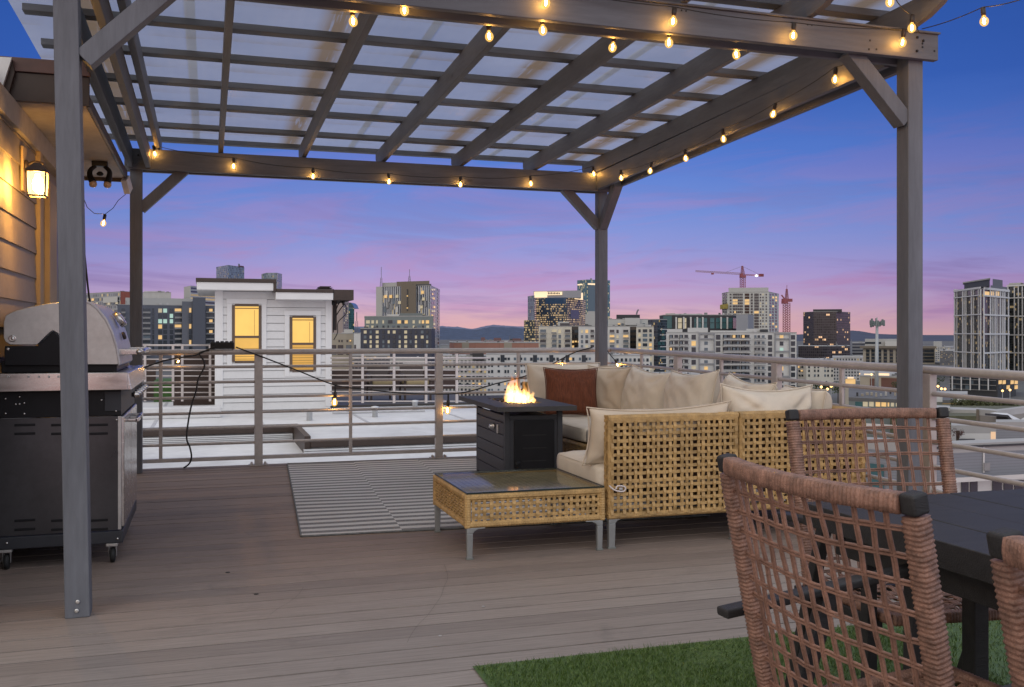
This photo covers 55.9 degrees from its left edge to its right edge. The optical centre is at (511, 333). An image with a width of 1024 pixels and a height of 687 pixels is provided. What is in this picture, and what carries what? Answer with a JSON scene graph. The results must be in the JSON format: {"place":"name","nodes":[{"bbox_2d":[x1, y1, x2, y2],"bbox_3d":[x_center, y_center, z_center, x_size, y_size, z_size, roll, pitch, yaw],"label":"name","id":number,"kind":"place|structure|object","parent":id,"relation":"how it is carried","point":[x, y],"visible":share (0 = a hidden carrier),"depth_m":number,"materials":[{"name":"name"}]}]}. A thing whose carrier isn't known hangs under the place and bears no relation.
{"place":"outdoors","nodes":[
{"label":"outdoors","id":0,"kind":"place"},
{"bbox_2d":[86,291,120,311],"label":"apartment building","id":1,"kind":"structure","parent":0,"point":[111,300],"depth_m":610.17,"materials":[{"name":"grey concrete"}]},
{"bbox_2d":[143,360,155,400],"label":"terrace wall","id":2,"kind":"structure","parent":0,"point":[150,379],"depth_m":23.07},
{"bbox_2d":[143,291,170,297],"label":"apartment building","id":3,"kind":"structure","parent":0,"point":[156,294],"depth_m":700.00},
{"bbox_2d":[117,297,214,363],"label":"apartment building","id":4,"kind":"structure","parent":0,"point":[175,321],"depth_m":533.61,"materials":[{"name":"concrete"}]},
{"bbox_2d":[184,286,214,304],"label":"office building","id":5,"kind":"structure","parent":0,"point":[190,292],"depth_m":749.97,"materials":[{"name":"concrete"}]},
{"bbox_2d":[216,264,243,278],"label":"glass tower","id":6,"kind":"structure","parent":0,"point":[228,271],"depth_m":1475.72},
{"bbox_2d":[261,273,281,288],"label":"glass tower","id":7,"kind":"structure","parent":0,"point":[277,277],"depth_m":1372.94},
{"bbox_2d":[196,278,353,410],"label":"rooftop house","id":8,"kind":"structure","parent":0,"point":[258,314],"depth_m":20.17,"materials":[{"name":"white paint"}]},
{"bbox_2d":[143,344,214,400],"bbox_3d":[-7.170,0.834,20.600,1.773,1.217,0.063,0,0,0],"label":"terrace railing","id":9,"kind":"object","parent":8,"relation":"attached to","point":[182,386],"visible":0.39,"depth_m":20.59,"materials":[{"name":"metal"}]},
{"bbox_2d":[226,299,266,364],"bbox_3d":[-5.512,-0.011,20.037,0.812,1.424,0.055,0,0,-18],"label":"window","id":10,"kind":"structure","parent":8,"relation":"in","point":[244,318],"depth_m":20.02,"materials":[{"name":"glass"}]},
{"bbox_2d":[284,311,320,376],"bbox_3d":[-4.422,0.207,20.380,0.768,1.388,0.055,0,0,-18],"label":"window","id":11,"kind":"structure","parent":8,"relation":"in","point":[301,332],"depth_m":20.37,"materials":[{"name":"glass"}]},
{"bbox_2d":[332,329,353,368],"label":"building","id":12,"kind":"structure","parent":0,"point":[343,340],"depth_m":330.00,"materials":[{"name":"concrete"}]},
{"bbox_2d":[349,303,358,348],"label":"glass tower","id":13,"kind":"structure","parent":0,"point":[352,306],"depth_m":1000.00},
{"bbox_2d":[352,354,389,368],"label":"building","id":14,"kind":"structure","parent":0,"point":[372,355],"depth_m":150.00,"materials":[{"name":"black"}]},
{"bbox_2d":[4,581,737,686],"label":"deck base","id":15,"kind":"object","parent":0,"point":[360,631],"visible":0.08,"depth_m":3.91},
{"bbox_2d":[364,313,432,327],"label":"apartment building","id":16,"kind":"structure","parent":0,"point":[411,320],"depth_m":312.40,"materials":[{"name":"black"}]},
{"bbox_2d":[376,267,439,347],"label":"residential tower","id":17,"kind":"structure","parent":0,"point":[422,297],"depth_m":631.90,"materials":[{"name":"concrete"}]},
{"bbox_2d":[354,327,523,339],"bbox_3d":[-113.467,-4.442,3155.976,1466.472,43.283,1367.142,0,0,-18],"label":"hills","id":18,"kind":"structure","parent":0,"point":[502,333],"depth_m":3066.40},
{"bbox_2d":[443,353,485,395],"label":"apartment building","id":19,"kind":"structure","parent":0,"point":[469,382],"depth_m":226.75,"materials":[{"name":"grey concrete"}]},
{"bbox_2d":[0,456,958,686],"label":"deck","id":20,"kind":"structure","parent":0,"point":[193,535],"depth_m":4.41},
{"bbox_2d":[0,56,132,562],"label":"house","id":21,"kind":"structure","parent":20,"relation":"on","point":[28,255],"depth_m":5.63,"materials":[{"name":"beige"}]},
{"bbox_2d":[20,146,49,197],"bbox_3d":[-2.708,-0.921,5.475,0.134,0.337,0.527,0,0,-30],"label":"wall lantern","id":22,"kind":"object","parent":21,"relation":"attached to","point":[34,179],"depth_m":5.27,"materials":[{"name":"glass"}]},
{"bbox_2d":[87,161,111,187],"bbox_3d":[-3.108,-1.197,7.266,0.177,0.200,0.108,0,0,-18],"label":"flood light","id":23,"kind":"object","parent":21,"relation":"attached to","point":[93,181],"visible":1,"depth_m":7.24,"materials":[{"name":"black metal"}]},
{"bbox_2d":[0,301,150,568],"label":"gas grill","id":24,"kind":"object","parent":20,"relation":"on","point":[31,508],"visible":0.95,"depth_m":4.96,"materials":[{"name":"silver metal"}]},
{"bbox_2d":[121,410,141,526],"bbox_3d":[-2.104,0.727,5.321,0.086,0.585,0.465,0,0,-18],"label":"door","id":25,"kind":"structure","parent":24,"relation":"in","point":[126,420],"depth_m":5.23,"materials":[{"name":"silver metal"}]},
{"bbox_2d":[127,404,142,508],"bbox_3d":[-2.231,0.727,5.722,0.086,0.585,0.575,0,0,-18],"label":"door","id":26,"kind":"structure","parent":24,"relation":"in","point":[133,408],"depth_m":5.72,"materials":[{"name":"silver metal"}]},
{"bbox_2d":[89,347,611,465],"bbox_3d":[-1.620,0.670,9.012,5.530,1.060,0.096,0,0,-18],"label":"deck railing","id":27,"kind":"object","parent":20,"relation":"on","point":[258,411],"visible":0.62,"depth_m":8.95,"materials":[{"name":"metal"}]},
{"bbox_2d":[183,350,209,467],"bbox_3d":[-2.813,0.668,8.592,0.225,1.059,0.013,0,0,-18],"label":"power cable","id":28,"kind":"object","parent":27,"relation":"hanging from","point":[201,357],"visible":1,"depth_m":8.58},
{"bbox_2d":[210,341,233,348],"bbox_3d":[-2.616,0.102,8.701,0.205,0.072,0.070,0,0,-18],"label":"power strip","id":29,"kind":"object","parent":27,"relation":"on","point":[223,345],"visible":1,"depth_m":8.67,"materials":[{"name":"black plastic"}]},
{"bbox_2d":[236,347,592,413],"bbox_3d":[-0.841,0.445,9.217,3.467,0.661,0.057,0,0,-18],"label":"string light","id":30,"kind":"object","parent":27,"relation":"hanging from","point":[334,402],"visible":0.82,"depth_m":9.15,"materials":[{"name":"black"}]},
{"bbox_2d":[8,0,947,618],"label":"pergola","id":31,"kind":"object","parent":20,"relation":"on","point":[382,80],"visible":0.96,"depth_m":6.27,"materials":[{"name":"grey paint"}]},
{"bbox_2d":[152,145,595,187],"bbox_3d":[-1.124,-1.506,8.839,4.084,0.272,0.064,0,0,-18],"label":"string light","id":32,"kind":"object","parent":31,"relation":"hanging from","point":[233,166],"visible":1,"depth_m":8.81,"materials":[{"name":"yellow"}]},
{"bbox_2d":[400,7,672,47],"bbox_3d":[0.153,-1.522,4.718,1.422,0.131,0.057,0,0,-18],"label":"string light","id":33,"kind":"object","parent":31,"relation":"hanging from","point":[543,30],"visible":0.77,"depth_m":4.70,"materials":[{"name":"yellow"}]},
{"bbox_2d":[349,12,739,59],"bbox_3d":[0.226,-1.522,4.913,2.107,0.129,0.050,0,0,-17],"label":"string light","id":34,"kind":"object","parent":31,"relation":"hanging from","point":[489,36],"visible":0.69,"depth_m":4.80,"materials":[{"name":"yellow"}]},
{"bbox_2d":[541,0,917,47],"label":"string light","id":35,"kind":"object","parent":31,"relation":"hanging from","point":[902,42],"visible":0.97,"depth_m":4.98,"materials":[{"name":"yellow"}]},
{"bbox_2d":[619,65,842,180],"bbox_3d":[1.490,-1.494,7.256,0.064,0.265,3.358,0,0,-18],"label":"string light","id":36,"kind":"object","parent":31,"relation":"hanging from","point":[835,79],"visible":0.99,"depth_m":6.95,"materials":[{"name":"yellow"}]},
{"bbox_2d":[885,0,922,33],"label":"string light","id":37,"kind":"object","parent":31,"relation":"hanging from","point":[912,27],"visible":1,"depth_m":5.04,"materials":[{"name":"yellow"}]},
{"bbox_2d":[922,0,1018,28],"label":"string light","id":38,"kind":"object","parent":31,"relation":"hanging from","point":[984,20],"visible":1,"depth_m":4.82,"materials":[{"name":"yellow"}]},
{"bbox_2d":[287,457,709,536],"bbox_3d":[-0.383,1.192,7.584,2.630,0.015,3.270,0,0,-15],"label":"striped rug","id":39,"kind":"object","parent":20,"relation":"on","point":[335,498],"visible":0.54,"depth_m":7.00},
{"bbox_2d":[459,387,576,472],"bbox_3d":[0.013,0.726,7.881,0.614,0.925,1.369,0,0,-15],"label":"fire table","id":40,"kind":"object","parent":39,"relation":"on","point":[515,431],"visible":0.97,"depth_m":7.39,"materials":[{"name":"black metal"}]},
{"bbox_2d":[514,420,553,470],"bbox_3d":[0.171,0.902,7.359,0.319,0.486,0.027,0,0,-18],"label":"door","id":41,"kind":"structure","parent":40,"relation":"in","point":[533,439],"depth_m":7.35,"materials":[{"name":"black metal"}]},
{"bbox_2d":[433,468,604,559],"bbox_3d":[0.019,1.022,5.592,0.805,0.356,0.780,0,0,-18],"label":"coffee table","id":42,"kind":"object","parent":20,"relation":"on","point":[455,495],"visible":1,"depth_m":5.32,"materials":[{"name":"wicker"}]},
{"bbox_2d":[522,382,527,394],"bbox_3d":[0.594,0.746,8.924,0.815,0.579,0.880,0,0,-18],"label":"sofa section","id":43,"kind":"object","parent":20,"relation":"on","point":[524,388],"visible":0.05,"depth_m":9.15,"materials":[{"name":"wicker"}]},
{"bbox_2d":[563,415,590,419],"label":"seat cushion","id":44,"kind":"object","parent":43,"relation":"on","point":[575,417],"visible":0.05,"depth_m":8.56,"materials":[{"name":"beige fabric"}]},
{"bbox_2d":[525,362,599,412],"bbox_3d":[0.494,0.511,9.103,0.766,0.477,0.288,0,0,-18],"label":"back cushion","id":45,"kind":"object","parent":44,"relation":"on","point":[536,381],"visible":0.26,"depth_m":8.99,"materials":[{"name":"beige fabric"}]},
{"bbox_2d":[543,367,597,415],"bbox_3d":[0.530,0.523,8.663,0.518,0.447,0.186,0,0,-10],"label":"throw pillow","id":46,"kind":"object","parent":44,"relation":"on","point":[577,387],"visible":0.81,"depth_m":8.61,"materials":[{"name":"orange fabric"}]},
{"bbox_2d":[588,365,631,409],"bbox_3d":[0.864,0.521,8.879,0.245,0.453,0.628,0,0,-36],"label":"back cushion","id":47,"kind":"object","parent":44,"relation":"on","point":[610,383],"visible":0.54,"depth_m":8.70,"materials":[{"name":"beige fabric"}]},
{"bbox_2d":[563,437,586,451],"bbox_3d":[0.930,0.746,8.183,0.970,0.579,0.785,0,0,-18],"label":"sofa section","id":48,"kind":"object","parent":20,"relation":"on","point":[569,444],"visible":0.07,"depth_m":7.98,"materials":[{"name":"wicker"}]},
{"bbox_2d":[563,419,590,441],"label":"seat cushion","id":49,"kind":"object","parent":48,"relation":"on","point":[575,429],"visible":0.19,"depth_m":7.96,"materials":[{"name":"beige fabric"}]},
{"bbox_2d":[621,364,677,409],"bbox_3d":[1.167,0.519,8.289,0.300,0.497,0.755,0,0,-18],"label":"back cushion","id":50,"kind":"object","parent":49,"relation":"on","point":[643,389],"visible":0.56,"depth_m":8.15,"materials":[{"name":"beige fabric"}]},
{"bbox_2d":[561,411,738,548],"bbox_3d":[0.807,0.828,5.869,0.855,0.744,0.826,0,0,-18],"label":"sofa section","id":51,"kind":"object","parent":20,"relation":"on","point":[633,454],"visible":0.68,"depth_m":5.47,"materials":[{"name":"wicker"}]},
{"bbox_2d":[557,450,717,485],"bbox_3d":[0.786,0.804,5.897,0.851,0.161,0.731,0,0,-18],"label":"seat cushion","id":52,"kind":"object","parent":51,"relation":"on","point":[570,461],"visible":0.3,"depth_m":5.70,"materials":[{"name":"beige fabric"}]},
{"bbox_2d":[582,400,731,465],"bbox_3d":[0.853,0.575,5.600,0.932,0.366,0.254,0,0,-18],"label":"back cushion","id":53,"kind":"object","parent":52,"relation":"on","point":[594,452],"visible":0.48,"depth_m":5.49,"materials":[{"name":"beige fabric"}]},
{"bbox_2d":[678,405,865,510],"bbox_3d":[1.617,0.828,6.124,0.897,0.744,0.826,0,0,-18],"label":"sofa section","id":54,"kind":"object","parent":20,"relation":"on","point":[762,438],"visible":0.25,"depth_m":5.69,"materials":[{"name":"wicker"}]},
{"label":"seat cushion","id":55,"kind":"object","parent":54,"relation":"on","visible":0},
{"bbox_2d":[716,372,777,402],"bbox_3d":[1.649,0.526,6.816,0.283,0.487,0.719,0,0,-9],"label":"back cushion","id":56,"kind":"object","parent":55,"relation":"on","point":[730,379],"visible":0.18,"depth_m":6.79,"materials":[{"name":"beige fabric"}]},
{"bbox_2d":[719,383,812,411],"bbox_3d":[1.549,0.527,5.919,0.678,0.464,0.348,0,0,-18],"label":"back cushion","id":57,"kind":"object","parent":55,"relation":"on","point":[743,399],"visible":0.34,"depth_m":5.80,"materials":[{"name":"beige fabric"}]},
{"bbox_2d":[780,384,831,408],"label":"back cushion","id":58,"kind":"object","parent":55,"relation":"on","point":[820,399],"visible":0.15,"depth_m":6.02,"materials":[{"name":"beige fabric"}]},
{"bbox_2d":[610,347,1023,500],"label":"deck railing","id":59,"kind":"object","parent":20,"relation":"on","point":[931,394],"visible":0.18,"depth_m":5.79,"materials":[{"name":"metal"}]},
{"bbox_2d":[986,527,1023,686],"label":"dining chair","id":60,"kind":"object","parent":20,"relation":"on","point":[1006,548],"visible":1,"depth_m":1.23,"materials":[{"name":"brown wicker"}]},
{"bbox_2d":[0,0,1023,334],"label":"sky","id":61,"kind":"structure","parent":0,"point":[806,202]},
{"bbox_2d":[524,320,539,341],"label":"office tower","id":62,"kind":"structure","parent":0,"point":[531,330],"depth_m":749.87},
{"bbox_2d":[486,352,609,394],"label":"apartment building","id":63,"kind":"structure","parent":0,"point":[503,371],"depth_m":201.08,"materials":[{"name":"white concrete"}]},
{"bbox_2d":[539,322,571,347],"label":"apartment building","id":64,"kind":"structure","parent":0,"point":[559,335],"depth_m":288.90,"materials":[{"name":"white concrete"}]},
{"bbox_2d":[534,290,585,325],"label":"office tower","id":65,"kind":"structure","parent":0,"point":[552,308],"depth_m":816.97,"materials":[{"name":"grey"}]},
{"bbox_2d":[129,340,1023,403],"bbox_3d":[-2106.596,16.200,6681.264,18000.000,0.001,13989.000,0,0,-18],"label":"city ground","id":66,"kind":"structure","parent":0,"point":[1019,390],"depth_m":374.06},
{"bbox_2d":[143,400,489,468],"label":"neighbour building","id":67,"kind":"structure","parent":66,"relation":"on","point":[218,435],"depth_m":16.32,"materials":[{"name":"white"}]},
{"bbox_2d":[154,378,171,401],"bbox_3d":[-8.377,1.348,23.281,0.440,0.484,1.500,0,0,-18],"label":"turf mat","id":68,"kind":"object","parent":67,"relation":"on","point":[164,389],"visible":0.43,"depth_m":22.58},
{"bbox_2d":[173,355,214,404],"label":"terrace wall","id":69,"kind":"structure","parent":67,"relation":"on","point":[196,401],"depth_m":21.64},
{"bbox_2d":[330,388,472,407],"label":"terrace floor","id":70,"kind":"structure","parent":67,"relation":"on","point":[381,398],"depth_m":22.73,"materials":[{"name":"paint"}]},
{"bbox_2d":[366,367,395,400],"bbox_3d":[-3.097,1.137,22.655,0.604,0.826,0.840,0,0,-18],"label":"terrace chair","id":71,"kind":"object","parent":70,"relation":"on","point":[378,382],"visible":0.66,"depth_m":22.75,"materials":[{"name":"grey metal"}]},
{"bbox_2d":[332,371,454,388],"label":"terrace wall","id":72,"kind":"structure","parent":70,"relation":"on","point":[448,382],"depth_m":27.30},
{"bbox_2d":[398,366,431,400],"bbox_3d":[-2.293,1.137,22.663,0.659,0.826,0.840,0,0,-18],"label":"terrace chair","id":73,"kind":"object","parent":70,"relation":"on","point":[429,382],"visible":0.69,"depth_m":22.73,"materials":[{"name":"grey metal"}]},
{"bbox_2d":[330,354,489,402],"bbox_3d":[-2.132,0.935,20.200,3.342,1.032,0.063,0,0,0],"label":"terrace railing","id":74,"kind":"object","parent":67,"relation":"on","point":[362,369],"visible":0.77,"depth_m":20.19,"materials":[{"name":"metal"}]},
{"bbox_2d":[332,301,348,332],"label":"tower block","id":75,"kind":"structure","parent":66,"relation":"on","point":[343,323],"depth_m":885.13,"materials":[{"name":"grey concrete"}]},
{"bbox_2d":[360,326,434,368],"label":"apartment building","id":76,"kind":"structure","parent":66,"relation":"on","point":[382,338],"depth_m":297.44,"materials":[{"name":"grey concrete"}]},
{"bbox_2d":[449,340,538,353],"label":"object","id":77,"kind":"structure","parent":66,"relation":"on","point":[485,344],"depth_m":347.88,"materials":[{"name":"concrete"}]},
{"bbox_2d":[578,311,629,353],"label":"apartment building","id":78,"kind":"structure","parent":66,"relation":"on","point":[618,336],"depth_m":285.00,"materials":[{"name":"white"}]},
{"bbox_2d":[736,311,753,330],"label":"service tower","id":79,"kind":"structure","parent":66,"relation":"on","point":[744,322],"depth_m":350.00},
{"bbox_2d":[720,287,778,331],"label":"apartment building","id":80,"kind":"structure","parent":66,"relation":"on","point":[761,305],"depth_m":558.07,"materials":[{"name":"concrete"}]},
{"bbox_2d":[695,266,763,287],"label":"tower crane","id":81,"kind":"object","parent":80,"relation":"on","point":[741,275],"visible":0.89,"depth_m":569.88,"materials":[{"name":"red metal"}]},
{"bbox_2d":[781,289,792,331],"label":"tower crane","id":82,"kind":"object","parent":66,"relation":"on","point":[785,300],"visible":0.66,"depth_m":469.36,"materials":[{"name":"red metal"}]},
{"bbox_2d":[849,388,896,437],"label":"terrace building","id":83,"kind":"structure","parent":66,"relation":"on","point":[870,398],"depth_m":74.23,"materials":[{"name":"grey glass"}]},
{"bbox_2d":[860,371,896,387],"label":"shopping hall","id":84,"kind":"structure","parent":66,"relation":"on","point":[886,379],"depth_m":213.21,"materials":[{"name":"beige stone"}]},
{"bbox_2d":[860,339,935,363],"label":"office building","id":85,"kind":"structure","parent":66,"relation":"on","point":[887,350],"depth_m":518.29,"materials":[{"name":"beige stone"}]},
{"bbox_2d":[937,405,975,412],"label":"building","id":86,"kind":"structure","parent":66,"relation":"on","point":[960,410],"depth_m":60.61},
{"bbox_2d":[953,278,1009,369],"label":"glass tower","id":87,"kind":"structure","parent":66,"relation":"on","point":[981,315],"depth_m":341.94,"materials":[{"name":"black"}]},
{"bbox_2d":[1006,283,1023,370],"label":"glass tower","id":88,"kind":"structure","parent":66,"relation":"on","point":[1016,328],"depth_m":366.94,"materials":[{"name":"concrete"}]},
{"bbox_2d":[577,278,609,318],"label":"glass tower","id":89,"kind":"structure","parent":0,"point":[586,287],"depth_m":988.53,"materials":[{"name":"blue"}]},
{"bbox_2d":[608,309,647,325],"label":"office building","id":90,"kind":"structure","parent":0,"point":[626,320],"depth_m":420.00,"materials":[{"name":"concrete"}]},
{"bbox_2d":[610,353,649,371],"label":"apartment building","id":91,"kind":"structure","parent":0,"point":[628,358],"depth_m":215.00,"materials":[{"name":"white concrete"}]},
{"bbox_2d":[636,323,653,371],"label":"apartment building","id":92,"kind":"structure","parent":0,"point":[644,337],"depth_m":280.00,"materials":[{"name":"white concrete"}]},
{"bbox_2d":[648,319,666,371],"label":"glass building","id":93,"kind":"structure","parent":0,"point":[660,328],"depth_m":326.56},
{"bbox_2d":[659,313,735,331],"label":"office building","id":94,"kind":"structure","parent":0,"point":[684,322],"depth_m":361.10,"materials":[{"name":"teal glass"}]},
{"bbox_2d":[666,328,796,387],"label":"apartment building","id":95,"kind":"structure","parent":0,"point":[759,342],"depth_m":235.83,"materials":[{"name":"white concrete"}]},
{"bbox_2d":[473,620,1011,686],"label":"artificial grass","id":96,"kind":"structure","parent":0,"point":[721,663],"depth_m":3.45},
{"bbox_2d":[717,453,1011,686],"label":"dining chair","id":97,"kind":"object","parent":96,"relation":"on","point":[925,660],"visible":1,"depth_m":1.75,"materials":[{"name":"brown wicker"}]},
{"bbox_2d":[777,407,1000,686],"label":"dining chair","id":98,"kind":"object","parent":96,"relation":"on","point":[797,456],"visible":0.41,"depth_m":3.24,"materials":[{"name":"brown wicker"}]},
{"bbox_2d":[803,489,1023,679],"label":"dining table","id":99,"kind":"object","parent":96,"relation":"on","point":[963,523],"visible":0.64,"depth_m":2.36,"materials":[{"name":"black wood"}]},
{"bbox_2d":[798,357,833,386],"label":"apartment building","id":100,"kind":"structure","parent":0,"point":[825,374],"depth_m":291.29,"materials":[{"name":"white concrete"}]},
{"bbox_2d":[798,342,849,357],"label":"office building","id":101,"kind":"structure","parent":0,"point":[817,351],"depth_m":595.32,"materials":[{"name":"grey glass"}]},
{"bbox_2d":[803,309,849,354],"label":"office tower","id":102,"kind":"structure","parent":0,"point":[826,326],"depth_m":699.56,"materials":[{"name":"brown glass"}]},
{"bbox_2d":[832,354,862,380],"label":"building","id":103,"kind":"structure","parent":0,"point":[851,372],"depth_m":330.00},
{"bbox_2d":[796,330,953,340],"bbox_3d":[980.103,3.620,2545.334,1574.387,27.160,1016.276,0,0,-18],"label":"hills","id":104,"kind":"structure","parent":0,"point":[858,336],"depth_m":2391.83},
{"bbox_2d":[869,317,884,385],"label":"cell tower","id":105,"kind":"structure","parent":0,"point":[876,323],"depth_m":189.75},
{"bbox_2d":[934,341,953,361],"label":"building","id":106,"kind":"structure","parent":0,"point":[938,345],"depth_m":560.00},
{"bbox_2d":[865,423,1023,492],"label":"house","id":107,"kind":"structure","parent":0,"point":[994,465],"depth_m":29.24,"materials":[{"name":"white"}]},
{"bbox_2d":[940,349,953,364],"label":"building","id":108,"kind":"structure","parent":0,"point":[946,356],"depth_m":500.00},
{"bbox_2d":[890,399,1023,439],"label":"slope","id":109,"kind":"structure","parent":0,"point":[968,416],"depth_m":59.45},
{"bbox_2d":[951,423,995,440],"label":"roof terrace","id":110,"kind":"structure","parent":0,"point":[971,432],"depth_m":33.00,"materials":[{"name":"beige"}]},
{"bbox_2d":[948,376,1017,397],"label":"apartment building","id":111,"kind":"structure","parent":0,"point":[983,387],"depth_m":244.53,"materials":[{"name":"grey glass"}]},
{"bbox_2d":[976,406,1023,422],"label":"house","id":112,"kind":"structure","parent":0,"point":[987,415],"depth_m":43.69,"materials":[{"name":"white concrete"}]},
{"bbox_2d":[996,419,1023,438],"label":"house","id":113,"kind":"structure","parent":0,"point":[1004,434],"depth_m":36.00,"materials":[{"name":"grey"}]},
{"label":"seat cushion","id":114,"kind":"object","parent":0,"visible":0},
{"bbox_2d":[663,369,719,408],"bbox_3d":[1.392,0.514,7.537,0.299,0.500,0.764,0,0,-18],"label":"back cushion","id":115,"kind":"object","parent":114,"relation":"on","point":[683,390],"visible":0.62,"depth_m":7.33,"materials":[{"name":"beige fabric"}]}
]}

